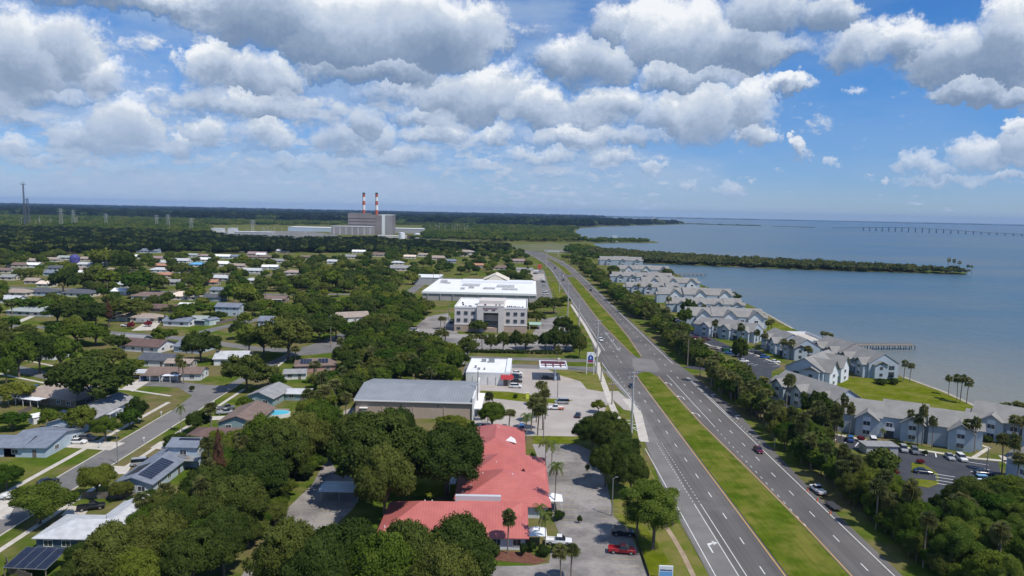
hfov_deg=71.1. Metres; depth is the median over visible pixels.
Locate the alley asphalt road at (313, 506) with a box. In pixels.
[242,456,358,575]
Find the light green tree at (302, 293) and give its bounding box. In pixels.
[294,291,309,297]
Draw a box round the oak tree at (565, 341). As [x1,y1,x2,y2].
[560,333,572,351]
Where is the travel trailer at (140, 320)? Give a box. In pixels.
[136,318,150,322]
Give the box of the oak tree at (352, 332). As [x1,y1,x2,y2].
[343,329,360,338]
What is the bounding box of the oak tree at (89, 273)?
[80,264,107,281]
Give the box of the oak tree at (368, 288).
[362,286,375,292]
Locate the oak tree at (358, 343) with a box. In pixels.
[352,338,365,349]
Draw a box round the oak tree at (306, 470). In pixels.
[292,461,315,479]
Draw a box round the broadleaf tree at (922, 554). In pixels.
[918,548,936,568]
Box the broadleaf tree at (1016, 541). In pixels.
[999,524,1023,554]
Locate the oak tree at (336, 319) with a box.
[323,313,347,338]
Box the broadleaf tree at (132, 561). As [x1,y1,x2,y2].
[109,546,161,575]
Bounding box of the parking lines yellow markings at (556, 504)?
[332,446,635,572]
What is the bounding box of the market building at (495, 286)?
[422,272,536,302]
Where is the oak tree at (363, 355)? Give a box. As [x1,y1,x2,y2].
[354,348,369,362]
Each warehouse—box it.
[211,228,224,232]
[228,228,237,233]
[234,231,275,234]
[288,226,330,231]
[378,235,406,237]
[395,228,424,233]
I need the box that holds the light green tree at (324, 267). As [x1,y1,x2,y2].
[320,264,331,269]
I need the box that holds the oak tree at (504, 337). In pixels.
[497,331,510,349]
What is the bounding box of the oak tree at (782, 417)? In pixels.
[770,408,790,422]
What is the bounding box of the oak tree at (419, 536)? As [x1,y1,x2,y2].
[385,517,442,564]
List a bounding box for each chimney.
[362,193,364,212]
[375,193,377,214]
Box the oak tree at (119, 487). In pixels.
[108,481,134,499]
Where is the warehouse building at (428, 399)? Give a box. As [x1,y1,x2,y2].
[353,377,484,419]
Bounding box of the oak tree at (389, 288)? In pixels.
[381,284,394,291]
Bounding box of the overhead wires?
[561,269,636,375]
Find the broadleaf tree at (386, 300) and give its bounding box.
[380,297,394,305]
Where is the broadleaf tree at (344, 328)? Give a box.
[337,321,354,334]
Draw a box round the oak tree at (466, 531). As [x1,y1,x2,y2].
[430,509,498,575]
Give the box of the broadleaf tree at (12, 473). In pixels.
[0,464,25,489]
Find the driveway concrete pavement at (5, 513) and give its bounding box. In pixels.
[0,316,224,518]
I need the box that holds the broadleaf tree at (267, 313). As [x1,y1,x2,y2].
[256,309,277,315]
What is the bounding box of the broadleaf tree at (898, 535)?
[893,528,904,542]
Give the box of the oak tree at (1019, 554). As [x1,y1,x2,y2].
[1012,548,1023,569]
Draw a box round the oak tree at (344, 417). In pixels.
[328,410,369,442]
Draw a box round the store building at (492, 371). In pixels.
[466,358,513,385]
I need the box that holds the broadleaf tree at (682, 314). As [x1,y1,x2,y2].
[677,307,692,322]
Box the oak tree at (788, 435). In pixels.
[777,428,795,450]
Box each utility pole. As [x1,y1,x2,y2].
[566,283,570,316]
[576,299,581,325]
[594,320,598,372]
[609,383,615,403]
[627,372,639,433]
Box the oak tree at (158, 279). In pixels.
[136,272,165,291]
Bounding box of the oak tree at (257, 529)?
[248,517,262,546]
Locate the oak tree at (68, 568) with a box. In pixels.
[55,560,86,575]
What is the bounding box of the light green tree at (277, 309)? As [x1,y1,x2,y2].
[270,303,291,314]
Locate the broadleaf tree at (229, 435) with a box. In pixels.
[221,429,241,442]
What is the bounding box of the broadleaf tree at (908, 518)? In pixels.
[895,500,935,532]
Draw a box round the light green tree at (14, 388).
[0,381,37,404]
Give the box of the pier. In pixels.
[852,342,914,349]
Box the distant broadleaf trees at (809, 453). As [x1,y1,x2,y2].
[0,245,836,466]
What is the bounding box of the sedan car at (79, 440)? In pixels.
[71,437,87,443]
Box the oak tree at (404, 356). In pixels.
[399,350,418,375]
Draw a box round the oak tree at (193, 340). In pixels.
[180,329,222,361]
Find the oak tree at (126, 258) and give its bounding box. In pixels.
[111,250,136,265]
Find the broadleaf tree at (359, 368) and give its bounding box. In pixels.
[351,364,368,380]
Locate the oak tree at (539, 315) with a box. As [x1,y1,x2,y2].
[527,310,546,321]
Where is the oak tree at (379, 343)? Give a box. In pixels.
[368,338,388,349]
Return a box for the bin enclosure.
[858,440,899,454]
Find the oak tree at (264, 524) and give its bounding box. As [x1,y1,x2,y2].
[257,515,269,531]
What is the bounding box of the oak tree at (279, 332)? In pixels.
[252,315,313,359]
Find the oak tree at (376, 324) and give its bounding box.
[369,320,386,331]
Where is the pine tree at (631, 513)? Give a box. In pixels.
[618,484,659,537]
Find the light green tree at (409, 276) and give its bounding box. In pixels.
[404,272,420,284]
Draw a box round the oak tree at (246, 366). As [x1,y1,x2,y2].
[219,353,271,390]
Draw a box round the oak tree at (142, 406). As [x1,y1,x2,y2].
[123,396,149,423]
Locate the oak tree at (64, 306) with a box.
[49,298,88,317]
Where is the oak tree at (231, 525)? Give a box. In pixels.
[198,505,252,575]
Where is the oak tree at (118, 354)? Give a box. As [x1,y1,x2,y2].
[100,347,127,363]
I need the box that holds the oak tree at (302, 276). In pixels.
[280,273,315,287]
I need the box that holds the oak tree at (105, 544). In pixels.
[70,519,155,575]
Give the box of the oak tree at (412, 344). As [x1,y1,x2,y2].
[402,341,421,353]
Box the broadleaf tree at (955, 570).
[942,563,966,575]
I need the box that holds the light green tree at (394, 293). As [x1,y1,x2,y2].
[389,290,403,297]
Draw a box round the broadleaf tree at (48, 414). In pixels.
[37,408,62,424]
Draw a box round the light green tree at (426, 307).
[419,303,428,314]
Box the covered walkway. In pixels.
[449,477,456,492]
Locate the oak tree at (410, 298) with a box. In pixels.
[404,296,417,300]
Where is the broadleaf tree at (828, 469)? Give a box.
[821,463,836,485]
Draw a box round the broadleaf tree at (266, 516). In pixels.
[261,512,271,520]
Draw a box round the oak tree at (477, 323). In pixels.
[468,319,488,332]
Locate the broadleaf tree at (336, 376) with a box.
[330,375,343,400]
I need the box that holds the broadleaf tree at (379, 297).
[375,296,384,308]
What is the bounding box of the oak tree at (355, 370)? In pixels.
[345,368,367,392]
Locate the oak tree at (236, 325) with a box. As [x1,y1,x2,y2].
[228,320,250,332]
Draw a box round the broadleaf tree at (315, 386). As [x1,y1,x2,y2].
[313,380,328,393]
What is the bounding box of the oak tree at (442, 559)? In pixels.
[408,536,481,575]
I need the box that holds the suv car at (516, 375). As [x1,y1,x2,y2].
[512,373,521,378]
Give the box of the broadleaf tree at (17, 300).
[1,297,28,307]
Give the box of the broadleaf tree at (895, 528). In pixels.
[891,524,908,544]
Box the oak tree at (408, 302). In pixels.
[402,300,415,304]
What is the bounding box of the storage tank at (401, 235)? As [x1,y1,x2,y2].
[399,232,404,238]
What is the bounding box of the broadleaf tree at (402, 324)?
[387,321,408,330]
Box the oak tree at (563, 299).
[558,296,570,305]
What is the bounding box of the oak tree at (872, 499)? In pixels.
[866,489,889,507]
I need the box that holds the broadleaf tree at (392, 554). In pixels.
[345,529,419,575]
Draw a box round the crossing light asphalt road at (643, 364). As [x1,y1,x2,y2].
[632,358,659,371]
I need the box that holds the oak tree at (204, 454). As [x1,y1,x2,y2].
[201,449,213,458]
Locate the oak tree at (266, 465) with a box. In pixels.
[219,445,290,496]
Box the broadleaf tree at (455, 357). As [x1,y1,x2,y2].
[445,349,464,366]
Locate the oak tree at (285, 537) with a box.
[241,513,319,575]
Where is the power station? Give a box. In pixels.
[331,213,394,234]
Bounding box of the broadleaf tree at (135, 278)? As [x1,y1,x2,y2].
[119,271,154,286]
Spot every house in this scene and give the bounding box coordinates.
[0,268,13,272]
[0,274,20,279]
[0,295,27,302]
[0,383,119,407]
[0,427,86,457]
[5,288,33,296]
[6,305,51,316]
[7,262,27,267]
[23,278,44,283]
[26,258,41,262]
[27,262,42,267]
[31,494,148,547]
[32,288,62,295]
[35,281,57,287]
[37,354,68,359]
[43,270,57,275]
[45,392,132,432]
[47,257,62,261]
[47,265,63,269]
[57,255,69,259]
[60,289,99,296]
[77,262,94,266]
[80,257,89,260]
[102,261,109,265]
[109,312,137,321]
[111,288,130,294]
[114,437,203,492]
[116,334,153,338]
[117,281,128,287]
[119,337,176,352]
[128,313,165,322]
[130,291,164,299]
[134,366,209,381]
[136,248,162,252]
[137,352,183,366]
[149,267,172,272]
[149,304,176,312]
[153,256,163,259]
[154,263,167,267]
[158,272,177,277]
[162,316,196,326]
[163,358,198,366]
[166,279,186,285]
[171,291,204,300]
[172,340,212,353]
[176,258,192,262]
[186,427,241,437]
[188,253,199,256]
[189,262,204,266]
[191,315,210,324]
[196,257,207,261]
[197,254,210,257]
[202,294,226,301]
[204,279,220,285]
[209,287,223,293]
[212,275,229,280]
[212,351,253,364]
[214,302,245,315]
[215,254,230,258]
[216,400,276,427]
[217,261,230,265]
[230,263,246,267]
[243,268,263,272]
[246,255,257,258]
[246,382,291,405]
[247,251,268,254]
[257,316,275,325]
[258,255,273,258]
[258,265,269,269]
[264,295,288,302]
[269,265,279,268]
[273,259,284,262]
[275,249,290,252]
[282,369,308,379]
[284,270,299,274]
[285,388,313,400]
[294,356,336,371]
[327,259,337,263]
[328,311,368,321]
[340,254,356,258]
[352,250,365,253]
[372,252,384,256]
[390,265,410,270]
[391,261,404,264]
[403,255,415,258]
[417,253,427,256]
[432,255,445,259]
[446,259,456,262]
[474,263,483,267]
[493,265,506,269]
[513,259,524,262]
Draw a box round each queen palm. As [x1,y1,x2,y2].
[175,404,185,431]
[519,412,533,441]
[532,503,547,544]
[537,509,553,544]
[539,436,553,465]
[546,440,558,473]
[548,461,563,509]
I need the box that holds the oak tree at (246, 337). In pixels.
[238,326,267,355]
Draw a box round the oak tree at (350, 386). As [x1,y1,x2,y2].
[338,377,360,402]
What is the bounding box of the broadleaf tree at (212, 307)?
[207,304,214,312]
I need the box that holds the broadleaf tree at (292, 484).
[284,478,298,493]
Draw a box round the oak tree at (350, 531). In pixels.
[308,517,378,575]
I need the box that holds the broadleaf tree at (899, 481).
[894,473,904,485]
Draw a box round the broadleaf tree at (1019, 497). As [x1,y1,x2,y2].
[1015,494,1023,501]
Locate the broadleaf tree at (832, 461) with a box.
[825,458,837,479]
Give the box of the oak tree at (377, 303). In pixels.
[364,299,380,307]
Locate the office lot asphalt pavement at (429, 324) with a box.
[415,313,572,363]
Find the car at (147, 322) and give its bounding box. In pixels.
[143,320,151,324]
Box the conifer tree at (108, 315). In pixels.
[103,299,113,327]
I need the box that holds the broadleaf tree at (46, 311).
[40,307,68,321]
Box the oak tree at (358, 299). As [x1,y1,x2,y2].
[351,295,366,303]
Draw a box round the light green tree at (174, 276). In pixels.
[170,273,180,278]
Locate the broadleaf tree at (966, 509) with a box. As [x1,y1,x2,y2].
[941,496,985,522]
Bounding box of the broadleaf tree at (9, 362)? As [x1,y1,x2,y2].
[0,354,18,382]
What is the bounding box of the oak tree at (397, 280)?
[385,276,402,286]
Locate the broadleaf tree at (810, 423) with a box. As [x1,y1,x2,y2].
[806,420,816,428]
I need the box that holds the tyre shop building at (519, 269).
[516,267,538,273]
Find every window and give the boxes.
[11,449,18,453]
[43,540,52,546]
[61,540,70,546]
[137,486,144,491]
[179,450,186,454]
[492,539,500,545]
[512,539,520,545]
[862,429,869,434]
[863,420,870,425]
[879,366,894,376]
[885,422,892,427]
[908,425,916,430]
[908,434,915,439]
[956,433,964,438]
[956,443,963,448]
[987,423,994,428]
[1009,426,1017,431]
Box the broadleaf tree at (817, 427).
[807,425,826,434]
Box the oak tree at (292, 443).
[240,420,312,470]
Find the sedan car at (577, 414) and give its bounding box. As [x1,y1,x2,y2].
[575,412,580,417]
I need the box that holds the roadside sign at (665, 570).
[659,565,672,575]
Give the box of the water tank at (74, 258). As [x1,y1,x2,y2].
[69,252,79,262]
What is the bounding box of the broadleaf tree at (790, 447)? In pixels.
[786,442,805,464]
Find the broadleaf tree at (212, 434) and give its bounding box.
[207,430,225,440]
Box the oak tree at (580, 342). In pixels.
[572,334,587,357]
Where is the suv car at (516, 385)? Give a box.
[510,383,521,387]
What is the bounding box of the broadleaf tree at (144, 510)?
[125,502,156,524]
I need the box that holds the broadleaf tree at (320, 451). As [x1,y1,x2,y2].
[313,444,326,454]
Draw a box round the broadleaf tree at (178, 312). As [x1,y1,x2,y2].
[168,308,193,318]
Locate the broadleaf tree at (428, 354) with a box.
[419,347,438,361]
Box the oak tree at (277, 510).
[267,498,287,524]
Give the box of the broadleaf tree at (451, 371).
[438,364,463,380]
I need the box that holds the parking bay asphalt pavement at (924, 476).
[912,472,937,480]
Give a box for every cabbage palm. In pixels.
[5,300,15,315]
[131,492,150,509]
[154,482,175,495]
[160,307,167,317]
[167,304,174,315]
[174,354,182,382]
[176,359,186,383]
[191,474,212,497]
[196,457,215,468]
[197,436,214,457]
[203,402,217,426]
[233,431,241,441]
[234,434,248,450]
[245,420,251,427]
[290,346,300,359]
[300,388,316,399]
[308,361,321,373]
[315,370,328,383]
[315,384,331,398]
[327,378,341,404]
[336,337,343,346]
[338,365,346,374]
[339,391,352,413]
[353,360,364,368]
[366,346,374,355]
[408,354,416,376]
[416,345,424,354]
[424,367,437,379]
[434,329,442,335]
[438,316,443,328]
[442,331,449,340]
[484,391,493,421]
[502,508,516,553]
[504,409,515,425]
[526,397,539,429]
[529,392,541,422]
[533,402,547,434]
[534,380,547,389]
[536,396,547,429]
[538,388,550,418]
[552,543,567,575]
[554,345,561,357]
[565,542,580,575]
[649,307,656,327]
[664,307,670,313]
[666,296,671,304]
[675,333,683,354]
[681,334,689,358]
[695,357,703,381]
[706,359,712,384]
[709,365,714,387]
[710,352,720,380]
[711,359,718,381]
[712,319,718,327]
[714,366,724,390]
[716,369,726,395]
[724,372,735,399]
[733,376,743,396]
[737,323,744,336]
[740,386,749,411]
[743,370,754,376]
[746,380,756,387]
[751,379,760,412]
[753,329,760,348]
[756,389,766,419]
[758,376,769,383]
[759,400,766,421]
[762,332,768,350]
[763,388,772,396]
[764,320,773,330]
[765,399,775,405]
[767,404,781,436]
[768,401,782,410]
[777,399,785,407]
[779,338,787,357]
[783,373,794,408]
[786,405,798,422]
[787,339,796,359]
[793,419,808,433]
[793,425,805,435]
[795,411,811,424]
[802,432,818,469]
[804,345,812,355]
[806,407,818,420]
[812,400,825,408]
[814,415,829,423]
[816,406,830,424]
[819,441,833,479]
[827,413,841,440]
[831,406,845,443]
[832,402,841,441]
[834,442,851,490]
[834,459,852,497]
[840,393,849,437]
[844,452,863,471]
[846,401,855,434]
[868,477,888,529]
[876,468,893,483]
[880,491,899,501]
[880,492,897,530]
[900,477,923,502]
[901,359,908,379]
[907,409,915,419]
[908,363,915,382]
[914,414,923,444]
[917,510,939,567]
[918,403,928,445]
[927,414,937,447]
[940,493,959,514]
[944,374,952,394]
[952,374,960,400]
[956,491,970,504]
[958,374,966,402]
[962,418,974,430]
[964,377,974,403]
[967,497,979,519]
[970,415,982,452]
[988,520,1013,550]
[988,522,1009,549]
[994,433,1010,473]
[1007,414,1022,432]
[1007,432,1022,454]
[1011,400,1023,407]
[1011,452,1023,475]
[1017,415,1023,442]
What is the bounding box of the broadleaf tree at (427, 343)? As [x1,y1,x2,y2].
[420,342,432,346]
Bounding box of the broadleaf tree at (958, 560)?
[954,553,973,565]
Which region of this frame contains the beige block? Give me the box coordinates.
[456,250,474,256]
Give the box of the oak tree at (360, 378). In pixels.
[343,372,365,397]
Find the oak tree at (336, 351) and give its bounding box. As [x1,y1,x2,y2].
[331,345,351,358]
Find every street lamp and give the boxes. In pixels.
[107,430,117,463]
[611,476,617,515]
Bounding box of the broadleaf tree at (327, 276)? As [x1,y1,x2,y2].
[314,270,342,290]
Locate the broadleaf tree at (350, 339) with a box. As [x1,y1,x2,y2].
[343,334,357,344]
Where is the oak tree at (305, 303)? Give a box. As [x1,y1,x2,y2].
[302,300,312,313]
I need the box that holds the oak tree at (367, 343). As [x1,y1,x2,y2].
[359,341,376,349]
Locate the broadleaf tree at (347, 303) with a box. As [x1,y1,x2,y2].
[337,298,352,310]
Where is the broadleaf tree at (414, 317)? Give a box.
[400,312,424,327]
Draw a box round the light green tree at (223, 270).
[218,267,227,274]
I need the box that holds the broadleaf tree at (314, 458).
[303,454,318,476]
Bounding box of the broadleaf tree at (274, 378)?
[269,374,286,383]
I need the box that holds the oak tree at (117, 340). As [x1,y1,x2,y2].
[101,333,131,347]
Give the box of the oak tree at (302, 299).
[295,295,311,303]
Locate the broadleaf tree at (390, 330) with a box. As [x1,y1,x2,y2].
[384,326,397,335]
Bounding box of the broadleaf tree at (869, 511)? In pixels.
[864,505,875,522]
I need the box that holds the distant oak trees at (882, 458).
[0,245,902,474]
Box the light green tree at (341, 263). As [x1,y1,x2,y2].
[336,261,345,267]
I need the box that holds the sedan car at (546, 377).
[541,375,552,378]
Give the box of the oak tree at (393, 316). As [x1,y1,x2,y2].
[389,314,400,321]
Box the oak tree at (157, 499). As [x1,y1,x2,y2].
[145,493,171,512]
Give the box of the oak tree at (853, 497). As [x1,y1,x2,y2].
[842,490,864,506]
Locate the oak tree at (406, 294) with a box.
[401,289,415,297]
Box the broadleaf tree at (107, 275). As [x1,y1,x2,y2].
[93,269,120,289]
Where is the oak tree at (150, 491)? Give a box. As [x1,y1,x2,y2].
[125,488,155,499]
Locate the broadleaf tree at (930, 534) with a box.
[921,521,943,543]
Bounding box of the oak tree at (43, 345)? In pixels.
[23,334,60,373]
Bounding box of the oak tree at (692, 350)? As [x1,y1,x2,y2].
[682,347,699,364]
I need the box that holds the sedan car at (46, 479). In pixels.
[36,477,59,483]
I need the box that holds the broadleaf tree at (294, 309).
[279,305,306,315]
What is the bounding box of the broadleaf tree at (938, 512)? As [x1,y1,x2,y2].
[924,503,947,521]
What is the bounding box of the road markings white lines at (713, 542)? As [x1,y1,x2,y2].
[536,256,894,575]
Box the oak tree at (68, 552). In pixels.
[62,540,86,562]
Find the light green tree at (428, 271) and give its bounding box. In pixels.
[425,268,434,273]
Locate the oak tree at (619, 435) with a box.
[603,430,641,454]
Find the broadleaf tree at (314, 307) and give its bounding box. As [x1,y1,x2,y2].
[307,302,321,312]
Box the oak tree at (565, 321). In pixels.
[552,316,573,329]
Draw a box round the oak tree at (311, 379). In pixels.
[307,374,316,384]
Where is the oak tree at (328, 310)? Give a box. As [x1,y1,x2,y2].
[317,305,335,315]
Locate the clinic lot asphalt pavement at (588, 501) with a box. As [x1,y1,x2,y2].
[491,444,647,575]
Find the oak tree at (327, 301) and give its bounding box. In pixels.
[319,296,333,305]
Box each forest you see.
[0,203,683,225]
[0,213,579,240]
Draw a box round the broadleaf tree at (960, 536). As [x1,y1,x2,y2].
[929,522,986,557]
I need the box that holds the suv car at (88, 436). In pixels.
[78,433,96,440]
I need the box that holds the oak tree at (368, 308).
[359,304,373,312]
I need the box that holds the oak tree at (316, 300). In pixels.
[308,297,323,306]
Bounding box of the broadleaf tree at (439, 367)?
[427,363,445,379]
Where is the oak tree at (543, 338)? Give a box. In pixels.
[538,331,552,349]
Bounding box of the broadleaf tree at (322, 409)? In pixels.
[304,399,342,427]
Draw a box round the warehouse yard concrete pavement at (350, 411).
[343,407,355,414]
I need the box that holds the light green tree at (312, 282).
[307,277,322,285]
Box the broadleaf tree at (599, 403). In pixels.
[590,399,606,411]
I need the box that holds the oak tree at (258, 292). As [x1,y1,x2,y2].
[245,289,265,301]
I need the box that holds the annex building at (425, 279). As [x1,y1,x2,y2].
[414,274,442,284]
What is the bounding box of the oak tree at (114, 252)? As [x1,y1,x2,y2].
[103,250,119,261]
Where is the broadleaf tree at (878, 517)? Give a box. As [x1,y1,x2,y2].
[873,510,886,532]
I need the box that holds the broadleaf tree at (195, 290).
[183,287,206,296]
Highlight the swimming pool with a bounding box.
[271,409,289,417]
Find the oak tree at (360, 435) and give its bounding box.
[324,408,431,477]
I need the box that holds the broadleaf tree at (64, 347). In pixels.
[43,336,83,362]
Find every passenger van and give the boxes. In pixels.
[130,456,147,466]
[555,398,568,403]
[869,435,876,440]
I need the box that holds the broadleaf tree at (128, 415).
[116,408,142,428]
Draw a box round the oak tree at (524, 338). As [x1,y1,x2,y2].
[517,333,533,349]
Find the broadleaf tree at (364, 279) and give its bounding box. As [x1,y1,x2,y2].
[355,274,369,282]
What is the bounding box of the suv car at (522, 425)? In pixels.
[518,423,524,428]
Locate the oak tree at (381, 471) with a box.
[352,441,417,515]
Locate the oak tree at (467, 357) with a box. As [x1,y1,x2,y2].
[459,351,469,366]
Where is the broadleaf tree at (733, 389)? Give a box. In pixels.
[727,380,739,401]
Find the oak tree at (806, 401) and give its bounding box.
[799,390,836,413]
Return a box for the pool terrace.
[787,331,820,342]
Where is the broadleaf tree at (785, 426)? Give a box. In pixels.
[773,421,796,448]
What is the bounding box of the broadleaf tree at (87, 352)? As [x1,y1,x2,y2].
[81,349,103,355]
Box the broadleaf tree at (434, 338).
[423,335,442,341]
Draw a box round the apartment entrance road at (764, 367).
[684,331,780,383]
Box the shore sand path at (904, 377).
[763,312,973,405]
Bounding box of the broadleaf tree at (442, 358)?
[438,354,450,364]
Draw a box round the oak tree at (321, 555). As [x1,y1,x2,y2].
[278,529,354,575]
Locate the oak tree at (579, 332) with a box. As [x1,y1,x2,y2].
[566,329,586,340]
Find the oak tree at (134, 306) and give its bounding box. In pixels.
[111,298,154,313]
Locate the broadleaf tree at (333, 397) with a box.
[316,390,337,403]
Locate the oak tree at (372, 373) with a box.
[361,366,377,379]
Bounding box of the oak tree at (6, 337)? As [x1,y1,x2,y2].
[0,329,16,343]
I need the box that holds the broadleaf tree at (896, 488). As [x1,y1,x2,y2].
[887,483,903,497]
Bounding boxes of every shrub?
[43,321,53,325]
[126,321,134,326]
[520,543,526,554]
[528,541,536,549]
[538,543,550,556]
[554,510,565,519]
[873,378,886,384]
[886,378,898,383]
[983,434,993,441]
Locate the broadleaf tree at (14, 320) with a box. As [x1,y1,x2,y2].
[1,316,21,329]
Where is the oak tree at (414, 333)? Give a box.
[410,329,419,335]
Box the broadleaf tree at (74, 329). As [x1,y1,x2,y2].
[54,321,97,342]
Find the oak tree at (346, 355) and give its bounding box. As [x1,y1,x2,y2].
[337,349,360,361]
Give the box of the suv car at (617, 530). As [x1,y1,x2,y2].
[611,525,633,536]
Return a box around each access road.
[462,362,606,375]
[469,356,598,361]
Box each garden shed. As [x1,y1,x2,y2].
[28,412,39,424]
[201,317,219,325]
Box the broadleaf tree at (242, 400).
[234,395,253,405]
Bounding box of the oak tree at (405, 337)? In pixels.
[398,332,413,344]
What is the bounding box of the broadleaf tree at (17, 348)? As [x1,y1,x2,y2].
[0,335,40,377]
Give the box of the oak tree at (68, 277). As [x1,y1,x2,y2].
[47,267,78,290]
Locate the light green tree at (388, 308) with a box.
[381,304,398,313]
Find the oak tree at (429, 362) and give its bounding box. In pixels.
[425,359,444,377]
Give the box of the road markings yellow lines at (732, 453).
[545,258,851,575]
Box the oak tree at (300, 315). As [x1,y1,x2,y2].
[291,313,306,319]
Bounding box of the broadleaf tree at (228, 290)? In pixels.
[222,281,245,302]
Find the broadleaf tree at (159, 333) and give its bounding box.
[150,327,178,339]
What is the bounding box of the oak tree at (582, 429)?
[571,416,599,450]
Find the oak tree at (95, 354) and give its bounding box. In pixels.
[83,352,99,357]
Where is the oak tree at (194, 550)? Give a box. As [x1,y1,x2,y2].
[158,523,232,575]
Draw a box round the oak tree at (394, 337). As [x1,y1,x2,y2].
[388,333,399,345]
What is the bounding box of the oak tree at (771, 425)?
[765,420,780,439]
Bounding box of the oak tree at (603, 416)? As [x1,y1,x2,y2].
[587,409,631,431]
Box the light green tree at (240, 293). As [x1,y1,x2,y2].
[231,284,261,303]
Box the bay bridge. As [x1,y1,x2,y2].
[860,227,1023,235]
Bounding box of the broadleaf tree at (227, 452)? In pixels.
[209,447,233,459]
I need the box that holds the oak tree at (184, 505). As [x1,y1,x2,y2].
[152,492,200,524]
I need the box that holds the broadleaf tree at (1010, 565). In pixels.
[988,553,1023,575]
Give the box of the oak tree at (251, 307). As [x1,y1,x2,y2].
[244,301,261,315]
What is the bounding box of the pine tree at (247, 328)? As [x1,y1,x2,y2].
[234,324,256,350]
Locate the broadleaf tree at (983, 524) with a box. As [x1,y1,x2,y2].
[967,517,1006,552]
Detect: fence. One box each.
[5,555,31,575]
[17,405,31,414]
[81,490,134,498]
[216,317,236,324]
[634,533,649,575]
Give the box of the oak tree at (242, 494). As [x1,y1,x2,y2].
[192,473,270,528]
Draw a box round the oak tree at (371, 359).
[364,355,384,365]
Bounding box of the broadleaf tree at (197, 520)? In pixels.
[188,513,213,569]
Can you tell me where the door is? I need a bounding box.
[503,380,507,385]
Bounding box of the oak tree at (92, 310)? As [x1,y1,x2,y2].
[75,300,115,323]
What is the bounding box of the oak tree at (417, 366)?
[404,358,426,379]
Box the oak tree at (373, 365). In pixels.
[365,361,389,369]
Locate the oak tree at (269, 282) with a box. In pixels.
[251,277,276,290]
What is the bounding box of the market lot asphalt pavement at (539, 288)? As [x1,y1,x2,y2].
[533,269,552,299]
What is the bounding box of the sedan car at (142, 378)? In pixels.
[139,376,145,380]
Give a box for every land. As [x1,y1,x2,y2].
[226,231,336,236]
[398,238,463,241]
[410,463,457,495]
[480,391,571,403]
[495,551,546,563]
[512,243,570,253]
[533,436,578,443]
[547,258,571,274]
[548,364,708,575]
[551,282,577,324]
[568,277,639,356]
[607,216,1023,225]
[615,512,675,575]
[638,372,848,575]
[683,223,760,225]
[766,322,790,330]
[837,378,972,410]
[911,462,938,487]
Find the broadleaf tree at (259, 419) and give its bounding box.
[234,411,281,448]
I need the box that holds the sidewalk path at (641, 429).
[0,304,648,551]
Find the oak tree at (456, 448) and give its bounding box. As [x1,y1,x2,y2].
[406,420,484,494]
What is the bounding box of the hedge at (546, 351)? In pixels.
[463,348,562,353]
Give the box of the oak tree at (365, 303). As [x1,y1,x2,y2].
[358,301,371,306]
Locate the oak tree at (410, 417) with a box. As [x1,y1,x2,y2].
[384,405,416,428]
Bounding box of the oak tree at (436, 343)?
[431,340,446,346]
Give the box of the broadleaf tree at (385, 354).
[368,347,394,361]
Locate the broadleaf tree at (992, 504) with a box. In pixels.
[970,489,1022,522]
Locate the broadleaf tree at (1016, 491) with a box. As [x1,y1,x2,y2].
[1012,488,1023,500]
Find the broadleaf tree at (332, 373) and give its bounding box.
[315,371,336,382]
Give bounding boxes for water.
[575,216,1023,405]
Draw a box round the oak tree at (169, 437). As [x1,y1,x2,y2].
[162,432,191,446]
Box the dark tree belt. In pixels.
[0,224,512,252]
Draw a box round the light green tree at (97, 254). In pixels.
[87,247,111,263]
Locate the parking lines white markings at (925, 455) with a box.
[752,363,988,484]
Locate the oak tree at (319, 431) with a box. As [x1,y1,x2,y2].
[282,409,331,453]
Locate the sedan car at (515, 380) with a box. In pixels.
[511,378,521,382]
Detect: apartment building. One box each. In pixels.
[598,256,642,264]
[610,271,673,282]
[617,265,668,271]
[623,281,681,294]
[639,277,700,287]
[655,287,734,302]
[665,297,745,311]
[683,306,768,328]
[693,316,763,342]
[760,328,820,360]
[770,370,862,408]
[785,349,851,384]
[814,335,899,378]
[836,396,985,452]
[965,400,1023,446]
[1004,446,1023,478]
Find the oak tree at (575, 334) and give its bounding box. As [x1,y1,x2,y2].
[567,331,578,351]
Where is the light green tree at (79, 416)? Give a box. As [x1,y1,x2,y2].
[59,404,97,427]
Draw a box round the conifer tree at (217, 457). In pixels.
[211,429,225,467]
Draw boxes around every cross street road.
[9,325,328,354]
[10,287,349,294]
[14,268,476,278]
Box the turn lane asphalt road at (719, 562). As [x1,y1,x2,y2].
[606,371,739,575]
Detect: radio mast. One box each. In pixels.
[22,184,25,224]
[25,198,30,223]
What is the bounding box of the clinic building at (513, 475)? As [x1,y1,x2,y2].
[377,424,562,549]
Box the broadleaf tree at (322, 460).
[317,453,327,464]
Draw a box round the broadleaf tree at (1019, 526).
[996,515,1023,538]
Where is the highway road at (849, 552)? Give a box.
[511,244,901,575]
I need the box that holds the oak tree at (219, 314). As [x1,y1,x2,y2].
[209,311,226,317]
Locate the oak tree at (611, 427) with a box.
[593,419,633,446]
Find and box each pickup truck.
[0,493,11,499]
[76,500,105,511]
[216,408,232,414]
[217,403,234,409]
[546,534,571,544]
[548,404,564,409]
[608,542,635,555]
[809,484,826,494]
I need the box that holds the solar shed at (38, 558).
[3,547,67,575]
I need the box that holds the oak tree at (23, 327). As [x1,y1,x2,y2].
[13,324,37,331]
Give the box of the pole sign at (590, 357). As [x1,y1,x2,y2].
[586,352,594,373]
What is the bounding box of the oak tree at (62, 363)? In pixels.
[52,359,71,368]
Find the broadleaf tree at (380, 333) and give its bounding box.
[373,331,385,336]
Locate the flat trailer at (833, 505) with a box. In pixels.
[824,499,842,509]
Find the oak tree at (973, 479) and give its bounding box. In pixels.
[942,474,996,497]
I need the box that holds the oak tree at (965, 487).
[946,481,985,497]
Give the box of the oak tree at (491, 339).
[484,333,499,348]

